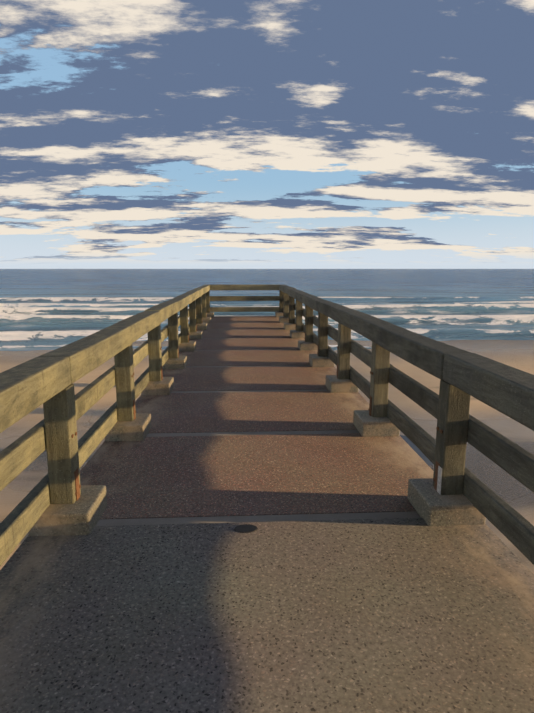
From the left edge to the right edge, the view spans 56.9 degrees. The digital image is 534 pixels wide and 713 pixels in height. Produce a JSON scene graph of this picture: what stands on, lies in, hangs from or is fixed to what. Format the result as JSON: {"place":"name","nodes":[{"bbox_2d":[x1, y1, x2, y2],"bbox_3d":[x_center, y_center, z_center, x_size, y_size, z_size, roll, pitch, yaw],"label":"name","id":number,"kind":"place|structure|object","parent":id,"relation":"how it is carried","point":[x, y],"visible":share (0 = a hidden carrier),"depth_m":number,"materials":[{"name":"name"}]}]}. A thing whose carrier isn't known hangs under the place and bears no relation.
{"place":"outdoors","nodes":[
{"label":"outdoors","id":0,"kind":"place"},
{"bbox_2d":[28,312,213,535],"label":"post footings","id":1,"kind":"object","parent":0,"point":[82,514],"depth_m":3.34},
{"bbox_2d":[43,290,209,503],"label":"railing posts","id":2,"kind":"object","parent":1,"relation":"on","point":[59,410],"visible":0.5,"depth_m":3.20,"materials":[{"name":"brown wood"}]},
{"bbox_2d":[74,311,206,500],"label":"post brackets","id":3,"kind":"object","parent":2,"relation":"attached to","point":[77,488],"visible":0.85,"depth_m":3.22,"materials":[{"name":"metal"}]},
{"bbox_2d":[210,285,278,311],"bbox_3d":[-0.767,-1.996,16.907,2.830,0.929,0.240,-1,10,-3],"label":"end railing","id":4,"kind":"object","parent":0,"point":[244,298],"visible":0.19,"depth_m":16.96,"materials":[{"name":"brown wood"}]},
{"bbox_2d":[80,316,433,518],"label":"pier deck aggregate panels","id":5,"kind":"object","parent":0,"point":[201,476],"visible":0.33,"depth_m":4.53,"materials":[{"name":"brown concrete"}]},
{"bbox_2d":[96,322,420,525],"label":"joint","id":6,"kind":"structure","parent":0,"point":[252,518],"depth_m":3.33,"materials":[{"name":"grey concrete"}]},
{"bbox_2d":[0,518,533,712],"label":"concrete walkway","id":7,"kind":"structure","parent":0,"point":[404,615],"depth_m":2.30,"materials":[{"name":"concrete"}]},
{"bbox_2d":[234,524,257,532],"bbox_3d":[-0.133,1.087,3.113,0.150,0.004,0.100,-1,10,-3],"label":"drain cover","id":8,"kind":"object","parent":7,"relation":"in","point":[246,528],"visible":1,"depth_m":3.11,"materials":[{"name":"grey metal"}]},
{"bbox_2d":[0,269,533,350],"bbox_3d":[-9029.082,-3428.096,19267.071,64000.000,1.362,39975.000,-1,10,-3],"label":"sea water","id":9,"kind":"structure","parent":0,"point":[47,309],"depth_m":71.73,"materials":[{"name":"blue liquid"}]},
{"bbox_2d":[0,339,533,573],"bbox_3d":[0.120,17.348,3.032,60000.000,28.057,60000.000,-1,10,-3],"label":"beach sand","id":10,"kind":"structure","parent":0,"point":[513,492],"depth_m":13.67,"materials":[{"name":"beige sand"}]},
{"bbox_3d":[-0.173,3.310,6.248,2.500,4.870,23.270,-1,10,-3],"label":"pier","id":11,"kind":"object","parent":10,"relation":"on","visible":0},
{"bbox_2d":[0,285,209,565],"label":"pier rails","id":12,"kind":"object","parent":11,"relation":"on","point":[28,387],"visible":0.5,"depth_m":3.06,"materials":[{"name":"brown wood"}]},
{"bbox_2d":[279,285,533,564],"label":"pier rails","id":13,"kind":"object","parent":11,"relation":"on","point":[506,390],"visible":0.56,"depth_m":3.11,"materials":[{"name":"brown wood"}]},
{"bbox_2d":[71,299,442,494],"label":"bolts","id":14,"kind":"object","parent":13,"relation":"on","point":[72,436],"visible":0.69,"depth_m":3.37,"materials":[{"name":"grey metal"}]},
{"bbox_2d":[0,0,533,268],"label":"sky","id":15,"kind":"structure","parent":0,"point":[135,134],"materials":[{"name":"blue"}]},
{"bbox_2d":[275,312,485,525],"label":"post footings","id":16,"kind":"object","parent":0,"point":[431,505],"depth_m":3.48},
{"bbox_2d":[279,290,470,494],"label":"railing posts","id":17,"kind":"object","parent":16,"relation":"on","point":[452,424],"visible":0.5,"depth_m":4.86,"materials":[{"name":"brown wood"}]},
{"bbox_2d":[283,311,439,490],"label":"post brackets","id":18,"kind":"object","parent":17,"relation":"attached to","point":[436,466],"visible":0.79,"depth_m":3.35,"materials":[{"name":"metal"}]},
{"bbox_2d":[437,466,441,494],"bbox_3d":[1.144,0.819,3.267,0.004,0.180,0.055,-1,10,-3],"label":"pier tag plate","id":19,"kind":"object","parent":17,"relation":"attached to","point":[439,480],"visible":0.93,"depth_m":3.26,"materials":[{"name":"silver metal"}]},
{"bbox_2d":[400,435,432,465],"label":"tide pool water","id":20,"kind":"structure","parent":0,"point":[428,462],"depth_m":11.30,"materials":[{"name":"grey liquid"}]}
]}

